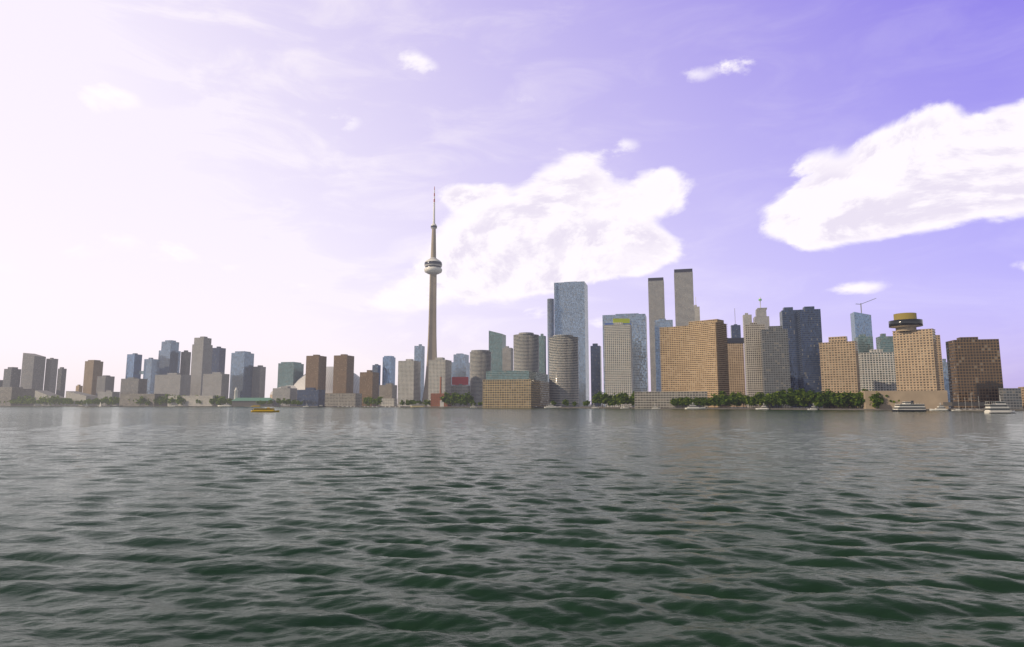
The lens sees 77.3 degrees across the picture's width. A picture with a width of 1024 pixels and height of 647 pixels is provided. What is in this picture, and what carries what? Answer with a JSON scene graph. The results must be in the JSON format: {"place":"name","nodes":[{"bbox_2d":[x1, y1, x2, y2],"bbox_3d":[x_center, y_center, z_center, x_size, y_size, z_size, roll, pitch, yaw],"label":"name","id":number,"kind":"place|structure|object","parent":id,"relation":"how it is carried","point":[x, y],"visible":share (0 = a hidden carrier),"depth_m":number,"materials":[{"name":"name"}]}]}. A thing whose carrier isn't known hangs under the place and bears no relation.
{"place":"outdoors","nodes":[
{"label":"outdoors","id":0,"kind":"place"},
{"bbox_2d":[2,367,20,386],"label":"building","id":1,"kind":"structure","parent":0,"point":[11,376],"depth_m":2072.04,"materials":[{"name":"grey concrete"}]},
{"bbox_2d":[0,387,34,405],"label":"building","id":2,"kind":"structure","parent":0,"point":[8,393],"depth_m":1903.84,"materials":[{"name":"grey concrete"}]},
{"bbox_2d":[83,360,102,394],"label":"building","id":3,"kind":"structure","parent":0,"point":[93,369],"depth_m":2061.04,"materials":[{"name":"grey"}]},
{"bbox_2d":[96,375,114,397],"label":"building","id":4,"kind":"structure","parent":0,"point":[105,383],"depth_m":1970.41,"materials":[{"name":"grey concrete"}]},
{"bbox_2d":[120,377,147,393],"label":"building","id":5,"kind":"structure","parent":0,"point":[132,385],"depth_m":1886.23,"materials":[{"name":"grey concrete"}]},
{"bbox_2d":[158,340,180,374],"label":"building","id":6,"kind":"structure","parent":0,"point":[169,356],"depth_m":2163.22,"materials":[{"name":"blue glass"}]},
{"bbox_2d":[154,373,190,395],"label":"building","id":7,"kind":"structure","parent":0,"point":[176,384],"depth_m":1879.89,"materials":[{"name":"grey concrete"}]},
{"bbox_2d":[202,372,229,403],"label":"building","id":8,"kind":"structure","parent":0,"point":[215,383],"depth_m":1848.19,"materials":[{"name":"grey concrete"}]},
{"bbox_2d":[234,387,237,398],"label":"lighthouse","id":9,"kind":"object","parent":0,"point":[235,393],"visible":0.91,"depth_m":1701.96,"materials":[{"name":"white paint"}]},
{"bbox_2d":[251,365,265,397],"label":"building","id":10,"kind":"structure","parent":0,"point":[258,380],"depth_m":1945.99,"materials":[{"name":"grey concrete"}]},
{"bbox_2d":[297,388,324,405],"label":"low building","id":11,"kind":"structure","parent":0,"point":[311,396],"depth_m":1621.74,"materials":[{"name":"blue"}]},
{"bbox_2d":[305,355,326,389],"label":"building","id":12,"kind":"structure","parent":0,"point":[315,377],"depth_m":1786.31,"materials":[{"name":"brown concrete"}]},
{"bbox_2d":[333,354,353,392],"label":"building","id":13,"kind":"structure","parent":0,"point":[343,375],"depth_m":1734.10,"materials":[{"name":"brown concrete"}]},
{"bbox_2d":[325,393,361,405],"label":"low building","id":14,"kind":"structure","parent":0,"point":[345,399],"depth_m":1539.91,"materials":[{"name":"grey concrete"}]},
{"bbox_2d":[359,370,378,405],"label":"building","id":15,"kind":"structure","parent":0,"point":[369,383],"depth_m":1634.53,"materials":[{"name":"brown concrete"}]},
{"bbox_2d":[379,383,396,405],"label":"building","id":16,"kind":"structure","parent":0,"point":[388,391],"depth_m":1719.36,"materials":[{"name":"grey concrete"}]},
{"bbox_2d":[440,377,441,392],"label":"brick chimney","id":17,"kind":"object","parent":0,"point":[440,384],"visible":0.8,"depth_m":1353.15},
{"bbox_2d":[451,353,469,384],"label":"building","id":18,"kind":"structure","parent":0,"point":[460,366],"depth_m":1714.49,"materials":[{"name":"blue glass"}]},
{"bbox_2d":[0,406,1023,646],"bbox_3d":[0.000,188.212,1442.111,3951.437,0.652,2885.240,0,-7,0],"label":"water surface","id":19,"kind":"object","parent":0,"point":[145,526],"visible":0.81,"depth_m":36.27,"materials":[{"name":"green liquid"}]},
{"bbox_2d":[34,390,64,405],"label":"building","id":20,"kind":"structure","parent":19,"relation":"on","point":[42,393],"depth_m":1884.55,"materials":[{"name":"grey concrete"}]},
{"bbox_2d":[56,367,66,396],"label":"building","id":21,"kind":"structure","parent":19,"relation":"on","point":[61,382],"depth_m":2135.04,"materials":[{"name":"grey concrete"}]},
{"bbox_2d":[76,385,82,391],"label":"low building","id":22,"kind":"structure","parent":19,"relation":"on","point":[79,388],"depth_m":1949.97,"materials":[{"name":"grey concrete"}]},
{"bbox_2d":[65,391,97,405],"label":"building","id":23,"kind":"structure","parent":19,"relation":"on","point":[76,395],"depth_m":1854.15,"materials":[{"name":"grey concrete"}]},
{"bbox_2d":[97,390,119,405],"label":"building","id":24,"kind":"structure","parent":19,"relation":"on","point":[107,393],"depth_m":1846.77,"materials":[{"name":"grey concrete"}]},
{"bbox_2d":[119,394,166,405],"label":"low building","id":25,"kind":"structure","parent":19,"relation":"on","point":[124,400],"depth_m":1786.92,"materials":[{"name":"grey concrete"}]},
{"bbox_2d":[167,396,223,405],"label":"low building","id":26,"kind":"structure","parent":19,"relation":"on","point":[191,401],"depth_m":1739.36,"materials":[{"name":"grey concrete"}]},
{"bbox_2d":[218,403,231,406],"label":"yacht","id":27,"kind":"object","parent":19,"relation":"on","point":[226,405],"visible":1,"depth_m":1685.62,"materials":[{"name":"white"}]},
{"bbox_2d":[251,407,278,411],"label":"ferry","id":28,"kind":"object","parent":19,"relation":"on","point":[268,409],"visible":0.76,"depth_m":552.21,"materials":[{"name":"yellow"}]},
{"bbox_2d":[272,386,296,405],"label":"low building","id":29,"kind":"structure","parent":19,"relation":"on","point":[286,392],"depth_m":1691.56,"materials":[{"name":"grey concrete"}]},
{"bbox_2d":[382,356,395,384],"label":"building","id":30,"kind":"structure","parent":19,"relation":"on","point":[388,372],"depth_m":1964.94,"materials":[{"name":"blue glass"}]},
{"bbox_2d":[411,403,424,406],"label":"boat","id":31,"kind":"object","parent":19,"relation":"on","point":[418,405],"visible":0.82,"depth_m":1338.79,"materials":[{"name":"white"}]},
{"bbox_2d":[422,186,441,405],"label":"observation tower","id":32,"kind":"structure","parent":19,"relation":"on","point":[433,266],"depth_m":1560.70,"materials":[{"name":"concrete"}]},
{"bbox_2d":[489,331,505,370],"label":"building","id":33,"kind":"structure","parent":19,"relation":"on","point":[497,342],"depth_m":1703.32,"materials":[{"name":"teal glass"}]},
{"bbox_2d":[502,346,512,370],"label":"building","id":34,"kind":"structure","parent":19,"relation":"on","point":[507,358],"depth_m":1586.78,"materials":[{"name":"grey concrete"}]},
{"bbox_2d":[544,403,560,407],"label":"yacht","id":35,"kind":"object","parent":19,"relation":"on","point":[550,405],"visible":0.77,"depth_m":1066.80,"materials":[{"name":"white"}]},
{"bbox_2d":[685,403,704,408],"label":"yacht","id":36,"kind":"object","parent":19,"relation":"on","point":[692,406],"visible":0.77,"depth_m":848.49,"materials":[{"name":"white"}]},
{"bbox_2d":[756,403,768,409],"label":"boat","id":37,"kind":"object","parent":19,"relation":"on","point":[764,407],"visible":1,"depth_m":794.93,"materials":[{"name":"white"}]},
{"bbox_2d":[892,401,926,411],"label":"ferry","id":38,"kind":"object","parent":19,"relation":"on","point":[911,406],"visible":0.98,"depth_m":591.59,"materials":[{"name":"white metal"}]},
{"bbox_2d":[929,403,947,410],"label":"boat","id":39,"kind":"object","parent":19,"relation":"on","point":[940,407],"visible":0.96,"depth_m":665.65,"materials":[{"name":"white"}]},
{"bbox_2d":[951,408,984,410],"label":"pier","id":40,"kind":"structure","parent":19,"relation":"on","point":[969,410],"depth_m":640.78,"materials":[{"name":"grey concrete"}]},
{"bbox_2d":[984,395,1014,412],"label":"ferry boat","id":41,"kind":"object","parent":19,"relation":"on","point":[1000,406],"visible":0.88,"depth_m":473.63,"materials":[{"name":"white metal"}]},
{"bbox_2d":[0,0,1023,403],"label":"sky","id":42,"kind":"structure","parent":0,"point":[257,177],"materials":[{"name":"purple"}]},
{"bbox_2d":[178,404,1023,410],"bbox_3d":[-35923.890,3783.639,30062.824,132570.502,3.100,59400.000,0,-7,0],"label":"ground","id":43,"kind":"structure","parent":0,"point":[797,408],"depth_m":903.65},
{"bbox_2d":[20,353,45,397],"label":"building","id":44,"kind":"structure","parent":43,"relation":"on","point":[32,371],"depth_m":2201.60,"materials":[{"name":"grey concrete"}]},
{"bbox_2d":[44,358,57,393],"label":"building","id":45,"kind":"structure","parent":43,"relation":"on","point":[51,368],"depth_m":2243.26,"materials":[{"name":"grey concrete"}]},
{"bbox_2d":[125,353,141,378],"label":"building","id":46,"kind":"structure","parent":43,"relation":"on","point":[133,364],"depth_m":2104.71,"materials":[{"name":"blue glass"}]},
{"bbox_2d":[143,358,158,393],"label":"building","id":47,"kind":"structure","parent":43,"relation":"on","point":[151,369],"depth_m":2106.70,"materials":[{"name":"blue glass"}]},
{"bbox_2d":[180,350,190,374],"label":"building","id":48,"kind":"structure","parent":43,"relation":"on","point":[185,362],"depth_m":2176.71,"materials":[{"name":"grey concrete"}]},
{"bbox_2d":[190,336,212,395],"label":"building","id":49,"kind":"structure","parent":43,"relation":"on","point":[201,358],"depth_m":2013.41,"materials":[{"name":"grey concrete"}]},
{"bbox_2d":[211,346,225,373],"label":"building","id":50,"kind":"structure","parent":43,"relation":"on","point":[218,358],"depth_m":2166.86,"materials":[{"name":"grey"}]},
{"bbox_2d":[229,351,253,405],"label":"building","id":51,"kind":"structure","parent":43,"relation":"on","point":[242,365],"depth_m":1921.82,"materials":[{"name":"blue glass"}]},
{"bbox_2d":[232,398,273,406],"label":"green roof pavilion","id":52,"kind":"structure","parent":43,"relation":"on","point":[239,402],"depth_m":1679.04,"materials":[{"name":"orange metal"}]},
{"bbox_2d":[277,362,303,387],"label":"building","id":53,"kind":"structure","parent":43,"relation":"on","point":[290,373],"depth_m":1926.29,"materials":[{"name":"teal glass"}]},
{"bbox_2d":[270,366,359,405],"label":"domed stadium","id":54,"kind":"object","parent":43,"relation":"on","point":[299,384],"depth_m":1894.80,"materials":[{"name":"beige concrete"}]},
{"bbox_2d":[372,364,380,405],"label":"building","id":55,"kind":"structure","parent":43,"relation":"on","point":[376,368],"depth_m":1954.67,"materials":[{"name":"blue glass"}]},
{"bbox_2d":[381,399,396,405],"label":"building","id":56,"kind":"structure","parent":43,"relation":"on","point":[388,402],"depth_m":1422.18,"materials":[{"name":"grey"}]},
{"bbox_2d":[397,359,420,405],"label":"building","id":57,"kind":"structure","parent":43,"relation":"on","point":[409,375],"depth_m":1506.97,"materials":[{"name":"grey concrete"}]},
{"bbox_2d":[414,344,424,401],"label":"building","id":58,"kind":"structure","parent":43,"relation":"on","point":[419,352],"depth_m":1871.56,"materials":[{"name":"blue glass"}]},
{"bbox_2d":[428,357,451,399],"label":"building","id":59,"kind":"structure","parent":43,"relation":"on","point":[439,367],"depth_m":1415.10,"materials":[{"name":"grey concrete"}]},
{"bbox_2d":[431,393,451,406],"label":"low building","id":60,"kind":"structure","parent":43,"relation":"on","point":[435,399],"depth_m":1325.44,"materials":[{"name":"red"}]},
{"bbox_2d":[3,387,899,408],"bbox_3d":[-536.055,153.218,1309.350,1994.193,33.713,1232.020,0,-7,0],"label":"trees","id":61,"kind":"object","parent":43,"relation":"on","point":[802,397],"visible":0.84,"depth_m":902.13,"materials":[{"name":"green plant"}]},
{"bbox_2d":[451,384,469,405],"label":"building","id":62,"kind":"structure","parent":43,"relation":"on","point":[461,389],"depth_m":1456.82,"materials":[{"name":"grey concrete"}]},
{"bbox_2d":[452,377,467,384],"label":"red billboard","id":63,"kind":"object","parent":62,"relation":"attached to","point":[459,380],"visible":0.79,"depth_m":1465.16,"materials":[{"name":"red"}]},
{"bbox_2d":[469,350,491,405],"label":"building","id":64,"kind":"structure","parent":43,"relation":"on","point":[480,363],"depth_m":1468.40,"materials":[{"name":"grey concrete"}]},
{"bbox_2d":[483,379,548,407],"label":"building","id":65,"kind":"structure","parent":43,"relation":"on","point":[521,393],"depth_m":1100.28,"materials":[{"name":"brown concrete"}]},
{"bbox_2d":[486,370,547,381],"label":"glass top","id":66,"kind":"object","parent":65,"relation":"on","point":[508,375],"visible":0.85,"depth_m":1109.03,"materials":[{"name":"teal glass"}]},
{"bbox_2d":[513,332,538,372],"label":"building","id":67,"kind":"structure","parent":43,"relation":"on","point":[526,351],"depth_m":1378.27,"materials":[{"name":"grey concrete"}]},
{"bbox_2d":[539,334,545,373],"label":"building","id":68,"kind":"structure","parent":43,"relation":"on","point":[542,353],"depth_m":1574.05,"materials":[{"name":"teal glass"}]},
{"bbox_2d":[547,299,553,381],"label":"building","id":69,"kind":"structure","parent":43,"relation":"on","point":[550,317],"depth_m":1820.61,"materials":[{"name":"grey glass"}]},
{"bbox_2d":[548,335,578,406],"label":"building","id":70,"kind":"structure","parent":43,"relation":"on","point":[563,368],"depth_m":1174.82,"materials":[{"name":"grey concrete"}]},
{"bbox_2d":[554,281,588,405],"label":"building","id":71,"kind":"structure","parent":43,"relation":"on","point":[570,308],"depth_m":1659.56,"materials":[{"name":"blue glass"}]},
{"bbox_2d":[590,343,601,405],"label":"building","id":72,"kind":"structure","parent":43,"relation":"on","point":[596,372],"depth_m":1515.03,"materials":[{"name":"grey"}]},
{"bbox_2d":[604,322,633,406],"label":"building","id":73,"kind":"structure","parent":43,"relation":"on","point":[618,365],"depth_m":1089.52,"materials":[{"name":"grey concrete"}]},
{"bbox_2d":[613,319,629,322],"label":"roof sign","id":74,"kind":"object","parent":73,"relation":"attached to","point":[621,320],"visible":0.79,"depth_m":1114.85,"materials":[{"name":"yellow"}]},
{"bbox_2d":[602,313,647,406],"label":"building","id":75,"kind":"structure","parent":43,"relation":"on","point":[638,321],"depth_m":1322.19,"materials":[{"name":"blue"}]},
{"bbox_2d":[648,277,664,391],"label":"building","id":76,"kind":"structure","parent":43,"relation":"on","point":[656,299],"depth_m":1828.25,"materials":[{"name":"grey concrete"}]},
{"bbox_2d":[634,391,707,408],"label":"low-rise building","id":77,"kind":"structure","parent":43,"relation":"on","point":[646,400],"depth_m":919.12,"materials":[{"name":"grey concrete"}]},
{"bbox_2d":[674,269,693,325],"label":"building","id":78,"kind":"structure","parent":43,"relation":"on","point":[684,297],"depth_m":1695.19,"materials":[{"name":"grey concrete"}]},
{"bbox_2d":[659,319,729,407],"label":"high-rise building","id":79,"kind":"structure","parent":43,"relation":"on","point":[694,355],"depth_m":983.55,"materials":[{"name":"brown concrete"}]},
{"bbox_2d":[694,297,699,320],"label":"building","id":80,"kind":"structure","parent":43,"relation":"on","point":[696,313],"depth_m":1787.85,"materials":[{"name":"grey concrete"}]},
{"bbox_2d":[730,308,740,337],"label":"building","id":81,"kind":"structure","parent":43,"relation":"on","point":[735,330],"depth_m":1635.14,"materials":[{"name":"blue glass"}]},
{"bbox_2d":[742,313,751,382],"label":"building","id":82,"kind":"structure","parent":43,"relation":"on","point":[747,319],"depth_m":1830.20,"materials":[{"name":"grey concrete"}]},
{"bbox_2d":[753,308,769,329],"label":"building","id":83,"kind":"structure","parent":43,"relation":"on","point":[761,317],"depth_m":1711.80,"materials":[{"name":"grey concrete"}]},
{"bbox_2d":[760,326,790,407],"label":"building","id":84,"kind":"structure","parent":43,"relation":"on","point":[775,360],"depth_m":862.34,"materials":[{"name":"grey concrete"}]},
{"bbox_2d":[779,307,801,406],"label":"building","id":85,"kind":"structure","parent":43,"relation":"on","point":[788,318],"depth_m":1035.35,"materials":[{"name":"blue"}]},
{"bbox_2d":[797,306,821,406],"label":"building","id":86,"kind":"structure","parent":43,"relation":"on","point":[809,329],"depth_m":1006.89,"materials":[{"name":"blue glass"}]},
{"bbox_2d":[819,336,861,407],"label":"building","id":87,"kind":"structure","parent":43,"relation":"on","point":[839,364],"depth_m":790.70,"materials":[{"name":"beige concrete"}]},
{"bbox_2d":[850,312,872,340],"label":"building","id":88,"kind":"structure","parent":43,"relation":"on","point":[861,323],"depth_m":1414.19,"materials":[{"name":"blue glass"}]},
{"bbox_2d":[854,334,873,352],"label":"building","id":89,"kind":"structure","parent":43,"relation":"on","point":[865,344],"depth_m":1128.68,"materials":[{"name":"teal glass"}]},
{"bbox_2d":[876,334,893,351],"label":"building","id":90,"kind":"structure","parent":43,"relation":"on","point":[884,342],"depth_m":1053.12,"materials":[{"name":"teal glass"}]},
{"bbox_2d":[860,391,948,408],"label":"low-rise building","id":91,"kind":"structure","parent":43,"relation":"on","point":[931,399],"depth_m":700.06,"materials":[{"name":"beige concrete"}]},
{"bbox_2d":[935,335,944,390],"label":"building","id":92,"kind":"structure","parent":43,"relation":"on","point":[939,359],"depth_m":825.04,"materials":[{"name":"beige concrete"}]},
{"bbox_2d":[942,359,950,406],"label":"building","id":93,"kind":"structure","parent":43,"relation":"on","point":[945,375],"depth_m":1090.08,"materials":[{"name":"blue glass"}]},
{"bbox_2d":[946,337,1002,407],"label":"high-rise building","id":94,"kind":"structure","parent":43,"relation":"on","point":[974,369],"depth_m":805.14,"materials":[{"name":"brown"}]},
{"bbox_2d":[654,319,672,391],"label":"building","id":95,"kind":"structure","parent":0,"point":[663,323],"depth_m":1379.07,"materials":[{"name":"blue"}]},
{"bbox_2d":[727,338,745,406],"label":"building","id":96,"kind":"structure","parent":0,"point":[736,368],"depth_m":1122.08,"materials":[{"name":"brown concrete"}]},
{"bbox_2d":[743,322,764,407],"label":"building","id":97,"kind":"structure","parent":0,"point":[753,360],"depth_m":897.87,"materials":[{"name":"grey concrete"}]},
{"bbox_2d":[858,349,896,390],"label":"building","id":98,"kind":"structure","parent":0,"point":[877,371],"depth_m":841.64,"materials":[{"name":"grey concrete"}]},
{"bbox_2d":[888,313,939,390],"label":"hotel tower","id":99,"kind":"structure","parent":0,"point":[916,360],"depth_m":742.14,"materials":[{"name":"beige concrete"}]},
{"bbox_2d":[943,402,987,405],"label":"dock shed","id":100,"kind":"structure","parent":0,"point":[964,404],"depth_m":669.24,"materials":[{"name":"grey"}]},
{"bbox_2d":[998,388,1022,408],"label":"building","id":101,"kind":"structure","parent":0,"point":[1011,398],"depth_m":725.21,"materials":[{"name":"grey concrete"}]},
{"bbox_2d":[1018,387,1023,408],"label":"building","id":102,"kind":"structure","parent":0,"point":[1022,391],"depth_m":746.73,"materials":[{"name":"grey concrete"}]}
]}

